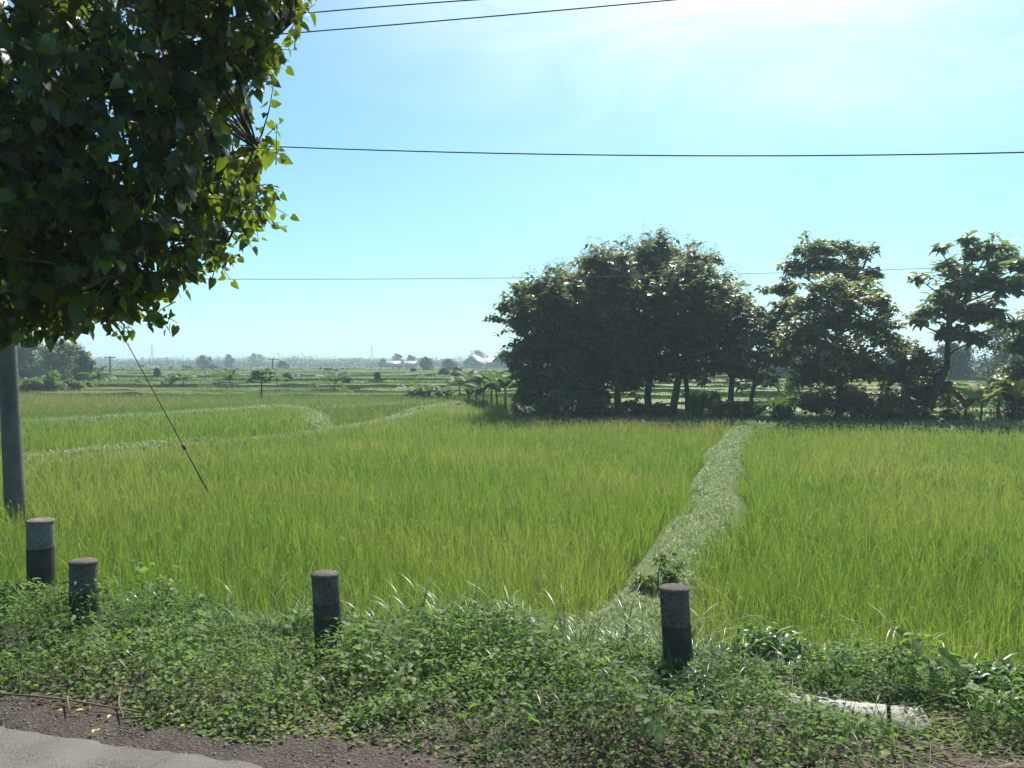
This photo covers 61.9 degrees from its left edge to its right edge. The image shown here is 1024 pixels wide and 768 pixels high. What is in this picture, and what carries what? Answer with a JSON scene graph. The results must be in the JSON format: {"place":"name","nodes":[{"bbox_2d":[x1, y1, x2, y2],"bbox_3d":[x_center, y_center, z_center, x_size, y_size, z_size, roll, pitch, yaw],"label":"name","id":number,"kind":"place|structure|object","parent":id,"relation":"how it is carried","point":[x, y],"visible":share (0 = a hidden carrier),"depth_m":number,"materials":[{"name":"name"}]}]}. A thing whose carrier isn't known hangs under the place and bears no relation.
{"place":"outdoors","nodes":[
{"label":"outdoors","id":0,"kind":"place"},
{"bbox_2d":[0,726,262,767],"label":"road","id":1,"kind":"structure","parent":0,"point":[24,749],"depth_m":3.95,"materials":[{"name":"asphalt"}]},
{"bbox_2d":[20,395,277,419],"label":"rice terrace","id":2,"kind":"structure","parent":0,"point":[57,409],"depth_m":44.81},
{"bbox_2d":[20,386,352,405],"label":"rice terrace","id":3,"kind":"structure","parent":0,"point":[30,396],"depth_m":62.00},
{"bbox_2d":[269,390,514,425],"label":"rice terrace","id":4,"kind":"structure","parent":0,"point":[365,412],"depth_m":51.10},
{"bbox_2d":[0,633,1023,767],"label":"shoulder","id":5,"kind":"object","parent":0,"point":[61,726],"visible":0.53,"depth_m":4.18},
{"bbox_2d":[0,693,145,713],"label":"dry stalk","id":6,"kind":"object","parent":5,"relation":"on","point":[24,695],"visible":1,"depth_m":4.60,"materials":[{"name":"plant"}]},
{"bbox_2d":[0,662,921,767],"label":"gravel","id":7,"kind":"structure","parent":5,"relation":"on","point":[333,758],"depth_m":4.21,"materials":[{"name":"gravel"}]},
{"bbox_2d":[865,738,971,767],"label":"dry stalk","id":8,"kind":"object","parent":5,"relation":"on","point":[927,756],"visible":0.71,"depth_m":4.00,"materials":[{"name":"plant"}]},
{"bbox_2d":[0,398,1023,654],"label":"short grass","id":9,"kind":"structure","parent":0,"point":[730,438],"depth_m":21.98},
{"bbox_2d":[0,366,1023,755],"bbox_3d":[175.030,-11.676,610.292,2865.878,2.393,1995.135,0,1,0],"label":"ground","id":10,"kind":"structure","parent":0,"point":[886,690],"depth_m":5.29,"materials":[{"name":"plant"}]},
{"bbox_2d":[0,229,26,532],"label":"utility pole","id":11,"kind":"object","parent":10,"relation":"on","point":[12,458],"visible":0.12,"depth_m":13.90,"materials":[{"name":"concrete"}]},
{"bbox_2d":[134,0,474,30],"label":"power line","id":12,"kind":"object","parent":11,"relation":"attached to","point":[386,6],"visible":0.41,"depth_m":11.87,"materials":[{"name":"metal"}]},
{"bbox_2d":[195,0,673,40],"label":"power line","id":13,"kind":"object","parent":11,"relation":"attached to","point":[486,16],"visible":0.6,"depth_m":11.67,"materials":[{"name":"metal"}]},
{"bbox_2d":[127,139,1023,155],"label":"power line","id":14,"kind":"object","parent":11,"relation":"attached to","point":[653,155],"visible":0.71,"depth_m":11.04,"materials":[{"name":"metal"}]},
{"bbox_2d":[271,266,983,279],"bbox_3d":[0.388,-5.202,38.097,61.902,1.127,0.044,0,1,-1],"label":"power line","id":15,"kind":"object","parent":11,"relation":"attached to","point":[646,275],"visible":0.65,"depth_m":38.25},
{"bbox_2d":[19,377,44,392],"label":"bush","id":16,"kind":"object","parent":10,"relation":"on","point":[35,384],"visible":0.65,"depth_m":67.63,"materials":[{"name":"green plant"}]},
{"bbox_2d":[17,340,53,378],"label":"distant tree","id":17,"kind":"object","parent":10,"relation":"on","point":[27,354],"visible":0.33,"depth_m":98.87,"materials":[{"name":"green plant"}]},
{"bbox_2d":[25,517,55,603],"bbox_3d":[-3.829,1.565,6.936,0.213,0.953,0.213,0,1,0],"label":"guard post","id":18,"kind":"object","parent":10,"relation":"on","point":[40,547],"visible":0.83,"depth_m":6.85,"materials":[{"name":"black paint"}]},
{"bbox_2d":[32,370,67,391],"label":"bush","id":19,"kind":"object","parent":10,"relation":"on","point":[50,380],"visible":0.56,"depth_m":68.59,"materials":[{"name":"green plant"}]},
{"bbox_2d":[28,340,84,380],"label":"distant tree","id":20,"kind":"object","parent":10,"relation":"on","point":[56,360],"visible":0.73,"depth_m":94.91,"materials":[{"name":"green plant"}]},
{"bbox_2d":[61,378,86,390],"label":"bush","id":21,"kind":"object","parent":10,"relation":"on","point":[75,384],"visible":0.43,"depth_m":69.89,"materials":[{"name":"green plant"}]},
{"bbox_2d":[68,557,98,625],"bbox_3d":[-3.078,1.608,6.137,0.199,0.707,0.196,0,1,0],"label":"guard post","id":22,"kind":"object","parent":10,"relation":"on","point":[83,571],"visible":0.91,"depth_m":6.06,"materials":[{"name":"black paint"}]},
{"bbox_2d":[71,350,98,380],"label":"distant tree","id":23,"kind":"object","parent":10,"relation":"on","point":[84,362],"visible":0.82,"depth_m":92.66,"materials":[{"name":"green plant"}]},
{"bbox_2d":[77,367,116,382],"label":"banana plant","id":24,"kind":"object","parent":10,"relation":"on","point":[99,375],"visible":0.95,"depth_m":81.82,"materials":[{"name":"green plant"}]},
{"bbox_2d":[0,404,315,455],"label":"rice terrace","id":25,"kind":"structure","parent":10,"relation":"on","point":[51,435],"depth_m":29.64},
{"bbox_2d":[0,0,316,352],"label":"roadside tree","id":26,"kind":"object","parent":10,"relation":"on","point":[58,276],"visible":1,"depth_m":5.58,"materials":[{"name":"green plant"}]},
{"bbox_2d":[117,325,214,502],"bbox_3d":[-6.809,-1.247,14.430,4.384,8.387,0.052,-1,2,-43],"label":"guy wire","id":27,"kind":"object","parent":10,"relation":"attached to","point":[183,447],"visible":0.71,"depth_m":15.22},
{"bbox_2d":[0,407,337,430],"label":"bund","id":28,"kind":"structure","parent":10,"relation":"on","point":[168,420],"depth_m":36.74,"materials":[{"name":"plant"}]},
{"bbox_2d":[169,369,198,385],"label":"banana plant","id":29,"kind":"object","parent":10,"relation":"on","point":[182,376],"visible":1,"depth_m":78.75,"materials":[{"name":"green plant"}]},
{"bbox_2d":[195,355,211,367],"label":"distant tree","id":30,"kind":"object","parent":10,"relation":"on","point":[203,362],"visible":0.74,"depth_m":239.25,"materials":[{"name":"green plant"}]},
{"bbox_2d":[223,354,234,367],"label":"distant tree","id":31,"kind":"object","parent":10,"relation":"on","point":[229,361],"visible":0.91,"depth_m":329.56,"materials":[{"name":"green plant"}]},
{"bbox_2d":[213,368,245,384],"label":"banana plant","id":32,"kind":"object","parent":10,"relation":"on","point":[229,375],"visible":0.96,"depth_m":79.60,"materials":[{"name":"green plant"}]},
{"bbox_2d":[1,403,475,469],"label":"bund","id":33,"kind":"structure","parent":10,"relation":"on","point":[139,446],"depth_m":23.88,"materials":[{"name":"plant"}]},
{"bbox_2d":[245,353,264,366],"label":"distant tree","id":34,"kind":"object","parent":10,"relation":"on","point":[253,359],"visible":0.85,"depth_m":428.91,"materials":[{"name":"green plant"}]},
{"bbox_2d":[245,368,275,398],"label":"papaya tree","id":35,"kind":"object","parent":10,"relation":"on","point":[259,374],"visible":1,"depth_m":57.57,"materials":[{"name":"green plant"}]},
{"bbox_2d":[73,364,508,370],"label":"scrub","id":36,"kind":"object","parent":10,"relation":"on","point":[224,369],"visible":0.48,"depth_m":210.84,"materials":[{"name":"green plant"}]},
{"bbox_2d":[311,569,342,653],"bbox_3d":[-1.204,1.603,5.586,0.218,0.762,0.182,0,1,0],"label":"guard post","id":37,"kind":"object","parent":10,"relation":"on","point":[325,592],"visible":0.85,"depth_m":5.51,"materials":[{"name":"black paint"}]},
{"bbox_2d":[315,372,354,388],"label":"banana plant","id":38,"kind":"object","parent":10,"relation":"on","point":[334,379],"visible":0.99,"depth_m":69.84,"materials":[{"name":"green plant"}]},
{"bbox_2d":[0,402,736,654],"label":"rice field","id":39,"kind":"structure","parent":10,"relation":"on","point":[487,475],"depth_m":13.95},
{"bbox_2d":[401,381,435,398],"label":"banana plant","id":40,"kind":"object","parent":10,"relation":"on","point":[418,388],"visible":0.76,"depth_m":59.73,"materials":[{"name":"green plant"}]},
{"bbox_2d":[419,356,434,369],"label":"distant tree","id":41,"kind":"object","parent":10,"relation":"on","point":[426,364],"visible":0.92,"depth_m":189.38,"materials":[{"name":"green plant"}]},
{"bbox_2d":[438,358,457,369],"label":"distant tree","id":42,"kind":"object","parent":10,"relation":"on","point":[448,362],"visible":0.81,"depth_m":199.65,"materials":[{"name":"green plant"}]},
{"bbox_2d":[454,371,482,400],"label":"banana plant","id":43,"kind":"object","parent":10,"relation":"on","point":[473,378],"visible":0.43,"depth_m":55.53,"materials":[{"name":"green plant"}]},
{"bbox_2d":[463,356,485,367],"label":"house","id":44,"kind":"structure","parent":10,"relation":"on","point":[477,361],"depth_m":297.74,"materials":[{"name":"metal"}]},
{"bbox_2d":[464,378,497,408],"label":"banana plant","id":45,"kind":"object","parent":10,"relation":"on","point":[482,387],"visible":0.83,"depth_m":53.75,"materials":[{"name":"green plant"}]},
{"bbox_2d":[471,370,508,402],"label":"banana plant","id":46,"kind":"object","parent":10,"relation":"on","point":[483,375],"visible":0.31,"depth_m":55.52,"materials":[{"name":"green plant"}]},
{"bbox_2d":[482,371,514,404],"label":"banana plant","id":47,"kind":"object","parent":10,"relation":"on","point":[497,389],"visible":0.56,"depth_m":53.86,"materials":[{"name":"green plant"}]},
{"bbox_2d":[490,354,510,367],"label":"house","id":48,"kind":"structure","parent":10,"relation":"on","point":[495,364],"depth_m":287.60,"materials":[{"name":"metal"}]},
{"bbox_2d":[485,370,517,410],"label":"banana plant","id":49,"kind":"object","parent":10,"relation":"on","point":[502,382],"visible":0.76,"depth_m":52.39,"materials":[{"name":"green plant"}]},
{"bbox_2d":[0,615,1020,767],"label":"dead leaf litter","id":50,"kind":"object","parent":10,"relation":"on","point":[390,745],"visible":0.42,"depth_m":4.34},
{"bbox_2d":[0,558,1023,767],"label":"undergrowth","id":51,"kind":"object","parent":10,"relation":"on","point":[529,648],"visible":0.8,"depth_m":4.78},
{"bbox_2d":[0,531,1023,767],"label":"verge grass","id":52,"kind":"structure","parent":10,"relation":"on","point":[573,635],"depth_m":5.33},
{"bbox_2d":[1,638,1023,767],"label":"straw litter","id":53,"kind":"object","parent":10,"relation":"on","point":[982,766],"visible":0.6,"depth_m":4.15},
{"bbox_2d":[24,353,1008,366],"bbox_3d":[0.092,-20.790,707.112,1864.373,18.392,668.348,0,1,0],"label":"woods","id":54,"kind":"object","parent":10,"relation":"on","point":[239,362],"visible":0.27,"depth_m":495.16,"materials":[{"name":"green plant"}]},
{"bbox_2d":[19,366,1021,415],"bbox_3d":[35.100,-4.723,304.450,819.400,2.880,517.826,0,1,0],"label":"rice","id":55,"kind":"object","parent":10,"relation":"on","point":[364,380],"visible":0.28,"depth_m":79.39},
{"bbox_2d":[510,386,543,416],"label":"shrub","id":56,"kind":"object","parent":10,"relation":"on","point":[522,396],"visible":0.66,"depth_m":39.00,"materials":[{"name":"green plant"}]},
{"bbox_2d":[481,258,600,414],"bbox_3d":[1.366,-2.004,39.296,5.551,7.323,5.669,0,1,0],"label":"teak tree","id":57,"kind":"object","parent":10,"relation":"on","point":[540,298],"visible":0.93,"depth_m":38.71,"materials":[{"name":"green plant"}]},
{"bbox_2d":[527,386,580,421],"bbox_3d":[1.754,0.876,36.929,2.220,1.544,1.823,1,1,24],"label":"shrub","id":58,"kind":"object","parent":10,"relation":"on","point":[543,406],"visible":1,"depth_m":36.71,"materials":[{"name":"green plant"}]},
{"bbox_2d":[516,242,646,411],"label":"teak tree","id":59,"kind":"object","parent":10,"relation":"on","point":[636,399],"depth_m":42.98,"materials":[{"name":"green plant"}]},
{"bbox_2d":[533,241,641,409],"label":"teak tree","id":60,"kind":"object","parent":10,"relation":"on","point":[573,332],"visible":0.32,"depth_m":40.11,"materials":[{"name":"green plant"}]},
{"bbox_2d":[568,389,610,418],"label":"shrub","id":61,"kind":"object","parent":10,"relation":"on","point":[581,410],"visible":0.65,"depth_m":37.71,"materials":[{"name":"green plant"}]},
{"bbox_2d":[586,398,617,417],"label":"shrub","id":62,"kind":"object","parent":10,"relation":"on","point":[599,407],"visible":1,"depth_m":36.92,"materials":[{"name":"green plant"}]},
{"bbox_2d":[563,230,673,415],"bbox_3d":[4.910,-2.759,39.538,5.196,8.815,4.970,0,1,0],"label":"teak tree","id":63,"kind":"object","parent":10,"relation":"on","point":[631,294],"visible":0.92,"depth_m":39.19,"materials":[{"name":"green plant"}]},
{"bbox_2d":[509,415,733,439],"bbox_3d":[3.890,1.657,32.627,9.170,0.986,4.868,0,1,18],"label":"ripe rice","id":64,"kind":"object","parent":10,"relation":"on","point":[604,425],"visible":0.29,"depth_m":32.30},
{"bbox_2d":[613,399,653,416],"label":"shrub","id":65,"kind":"object","parent":10,"relation":"on","point":[634,407],"visible":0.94,"depth_m":39.01,"materials":[{"name":"green plant"}]},
{"bbox_2d":[609,222,696,404],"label":"teak tree","id":66,"kind":"object","parent":10,"relation":"on","point":[659,248],"visible":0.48,"depth_m":40.47,"materials":[{"name":"green plant"}]},
{"bbox_2d":[650,401,673,416],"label":"shrub","id":67,"kind":"object","parent":10,"relation":"on","point":[661,409],"visible":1,"depth_m":37.83,"materials":[{"name":"green plant"}]},
{"bbox_2d":[659,583,692,669],"bbox_3d":[0.987,1.584,5.086,0.227,0.779,0.179,0,1,0],"label":"guard post","id":68,"kind":"object","parent":10,"relation":"on","point":[675,618],"visible":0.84,"depth_m":5.01,"materials":[{"name":"black paint"}]},
{"bbox_2d":[593,240,764,411],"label":"teak tree","id":69,"kind":"object","parent":10,"relation":"on","point":[703,379],"visible":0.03,"depth_m":43.48,"materials":[{"name":"green plant"}]},
{"bbox_2d":[642,239,743,416],"bbox_3d":[8.200,-2.475,38.807,4.669,8.347,5.437,0,1,0],"label":"teak tree","id":70,"kind":"object","parent":10,"relation":"on","point":[694,322],"visible":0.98,"depth_m":38.60,"materials":[{"name":"green plant"}]},
{"bbox_2d":[637,658,755,709],"bbox_3d":[1.045,1.665,4.781,0.678,0.181,0.540,1,1,23],"label":"shrub","id":71,"kind":"object","parent":10,"relation":"on","point":[676,663],"visible":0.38,"depth_m":4.81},
{"bbox_2d":[687,392,708,419],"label":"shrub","id":72,"kind":"object","parent":10,"relation":"on","point":[700,401],"visible":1,"depth_m":36.92,"materials":[{"name":"green plant"}]},
{"bbox_2d":[708,390,724,417],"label":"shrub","id":73,"kind":"object","parent":10,"relation":"on","point":[718,409],"visible":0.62,"depth_m":37.88,"materials":[{"name":"green plant"}]},
{"bbox_2d":[707,394,731,417],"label":"banana plant","id":74,"kind":"object","parent":10,"relation":"on","point":[713,405],"visible":0.87,"depth_m":37.42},
{"bbox_2d":[707,395,732,416],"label":"shrub","id":75,"kind":"object","parent":10,"relation":"on","point":[727,406],"visible":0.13,"depth_m":38.93,"materials":[{"name":"green plant"}]},
{"bbox_2d":[697,263,769,411],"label":"teak tree","id":76,"kind":"object","parent":10,"relation":"on","point":[742,322],"visible":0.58,"depth_m":40.47,"materials":[{"name":"green plant"}]},
{"bbox_2d":[725,400,757,417],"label":"shrub","id":77,"kind":"object","parent":10,"relation":"on","point":[746,406],"visible":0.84,"depth_m":37.91,"materials":[{"name":"green plant"}]},
{"bbox_2d":[744,405,777,419],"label":"banana plant","id":78,"kind":"object","parent":10,"relation":"on","point":[759,410],"visible":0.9,"depth_m":36.59,"materials":[{"name":"green plant"}]},
{"bbox_2d":[728,304,805,401],"bbox_3d":[12.037,-1.115,39.904,3.379,5.519,4.569,1,1,23],"label":"teak tree","id":79,"kind":"object","parent":10,"relation":"on","point":[764,354],"visible":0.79,"depth_m":39.66,"materials":[{"name":"green plant"}]},
{"bbox_2d":[753,394,798,420],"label":"banana plant","id":80,"kind":"object","parent":10,"relation":"on","point":[776,402],"visible":0.97,"depth_m":36.07,"materials":[{"name":"green plant"}]},
{"bbox_2d":[720,620,843,668],"bbox_3d":[1.667,1.768,5.539,0.845,0.497,0.685,0,1,-12],"label":"shrub","id":81,"kind":"object","parent":10,"relation":"on","point":[765,652],"visible":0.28,"depth_m":5.47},
{"bbox_2d":[768,402,795,419],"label":"shrub","id":82,"kind":"object","parent":10,"relation":"on","point":[784,411],"visible":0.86,"depth_m":36.76,"materials":[{"name":"green plant"}]},
{"bbox_2d":[765,355,801,378],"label":"distant tree","id":83,"kind":"object","parent":10,"relation":"on","point":[784,372],"visible":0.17,"depth_m":110.06,"materials":[{"name":"green plant"}]},
{"bbox_2d":[781,379,803,397],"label":"shrub","id":84,"kind":"object","parent":10,"relation":"on","point":[788,387],"visible":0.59,"depth_m":57.97,"materials":[{"name":"green plant"}]},
{"bbox_2d":[753,230,886,413],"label":"teak tree","id":85,"kind":"object","parent":10,"relation":"on","point":[816,253],"visible":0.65,"depth_m":41.37,"materials":[{"name":"green plant"}]},
{"bbox_2d":[642,420,1023,681],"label":"rice field","id":86,"kind":"structure","parent":10,"relation":"on","point":[872,507],"depth_m":11.54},
{"bbox_2d":[768,271,915,418],"bbox_3d":[14.425,-1.608,37.220,6.808,6.678,5.108,-1,2,-41],"label":"leafy tree","id":87,"kind":"object","parent":10,"relation":"on","point":[853,362],"visible":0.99,"depth_m":36.63,"materials":[{"name":"green plant"}]},
{"bbox_2d":[780,691,931,731],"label":"concrete slab","id":88,"kind":"structure","parent":10,"relation":"on","point":[896,710],"depth_m":4.56,"materials":[{"name":"concrete"}]},
{"bbox_2d":[809,647,909,681],"bbox_3d":[2.174,1.823,5.361,0.682,0.292,0.611,1,1,24],"label":"shrub","id":89,"kind":"object","parent":10,"relation":"on","point":[855,674],"visible":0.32,"depth_m":5.25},
{"bbox_2d":[856,396,908,421],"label":"banana plant","id":90,"kind":"object","parent":10,"relation":"on","point":[888,404],"visible":0.9,"depth_m":35.93,"materials":[{"name":"green plant"}]},
{"bbox_2d":[868,383,901,420],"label":"shrub","id":91,"kind":"object","parent":10,"relation":"on","point":[888,390],"visible":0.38,"depth_m":36.79,"materials":[{"name":"green plant"}]},
{"bbox_2d":[882,407,939,419],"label":"banana plant","id":92,"kind":"object","parent":10,"relation":"on","point":[914,411],"visible":0.64,"depth_m":35.91,"materials":[{"name":"green plant"}]},
{"bbox_2d":[870,336,960,417],"bbox_3d":[17.688,-0.251,37.837,4.977,3.874,3.560,-1,2,-45],"label":"leafy tree","id":93,"kind":"object","parent":10,"relation":"on","point":[921,362],"visible":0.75,"depth_m":37.30,"materials":[{"name":"green plant"}]},
{"bbox_2d":[901,393,936,418],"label":"shrub","id":94,"kind":"object","parent":10,"relation":"on","point":[923,399],"visible":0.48,"depth_m":37.79,"materials":[{"name":"green plant"}]},
{"bbox_2d":[925,409,963,420],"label":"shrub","id":95,"kind":"object","parent":10,"relation":"on","point":[945,413],"visible":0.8,"depth_m":35.92,"materials":[{"name":"green plant"}]},
{"bbox_2d":[936,377,966,413],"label":"shrub","id":96,"kind":"object","parent":10,"relation":"on","point":[946,398],"visible":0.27,"depth_m":39.00,"materials":[{"name":"green plant"}]},
{"bbox_2d":[931,342,977,377],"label":"distant tree","id":97,"kind":"object","parent":10,"relation":"on","point":[960,360],"visible":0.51,"depth_m":96.92,"materials":[{"name":"green plant"}]},
{"bbox_2d":[937,407,983,420],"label":"shrub","id":98,"kind":"object","parent":10,"relation":"on","point":[971,413],"visible":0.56,"depth_m":36.65,"materials":[{"name":"green plant"}]},
{"bbox_2d":[902,230,1023,417],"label":"teak tree","id":99,"kind":"object","parent":10,"relation":"on","point":[950,302],"visible":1,"depth_m":36.62,"materials":[{"name":"green plant"}]},
{"bbox_2d":[939,387,992,417],"bbox_3d":[19.339,0.905,36.398,2.114,1.519,1.799,1,1,31],"label":"banana plant","id":100,"kind":"object","parent":10,"relation":"on","point":[965,403],"visible":0.92,"depth_m":36.29,"materials":[{"name":"green plant"}]},
{"bbox_2d":[945,383,1004,420],"bbox_3d":[19.736,0.837,35.979,2.302,1.681,2.516,0,1,0],"label":"banana plant","id":101,"kind":"object","parent":10,"relation":"on","point":[971,393],"visible":0.98,"depth_m":35.89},
{"bbox_2d":[934,655,1023,712],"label":"shrub","id":102,"kind":"object","parent":10,"relation":"on","point":[990,663],"visible":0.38,"depth_m":4.85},
{"bbox_2d":[972,377,1014,418],"bbox_3d":[21.230,0.630,37.074,2.284,2.046,2.603,1,1,32],"label":"banana plant","id":103,"kind":"object","parent":10,"relation":"on","point":[1008,381],"visible":0.28,"depth_m":37.15,"materials":[{"name":"green plant"}]},
{"bbox_2d":[969,326,1022,381],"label":"distant tree","id":104,"kind":"object","parent":10,"relation":"on","point":[994,364],"visible":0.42,"depth_m":91.93,"materials":[{"name":"green plant"}]},
{"bbox_2d":[980,308,1023,405],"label":"leafy tree","id":105,"kind":"object","parent":10,"relation":"on","point":[1013,347],"visible":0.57,"depth_m":38.67,"materials":[{"name":"green plant"}]},
{"bbox_2d":[983,397,1023,419],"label":"shrub","id":106,"kind":"object","parent":10,"relation":"on","point":[1011,408],"visible":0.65,"depth_m":37.70,"materials":[{"name":"green plant"}]},
{"bbox_2d":[989,378,1023,419],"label":"banana plant","id":107,"kind":"object","parent":10,"relation":"on","point":[1018,391],"visible":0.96,"depth_m":36.20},
{"bbox_2d":[4,0,1023,365],"label":"sky","id":108,"kind":"structure","parent":0,"point":[676,77],"materials":[{"name":"blue"}]},
{"bbox_2d":[582,430,754,652],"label":"path","id":109,"kind":"structure","parent":0,"point":[654,546],"depth_m":11.60,"materials":[{"name":"plant"}]},
{"bbox_2d":[630,551,689,589],"bbox_3d":[1.644,2.071,9.412,0.688,0.450,0.523,0,1,0],"label":"shrub","id":110,"kind":"object","parent":109,"relation":"on","point":[671,574],"visible":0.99,"depth_m":9.36,"materials":[{"name":"green plant"}]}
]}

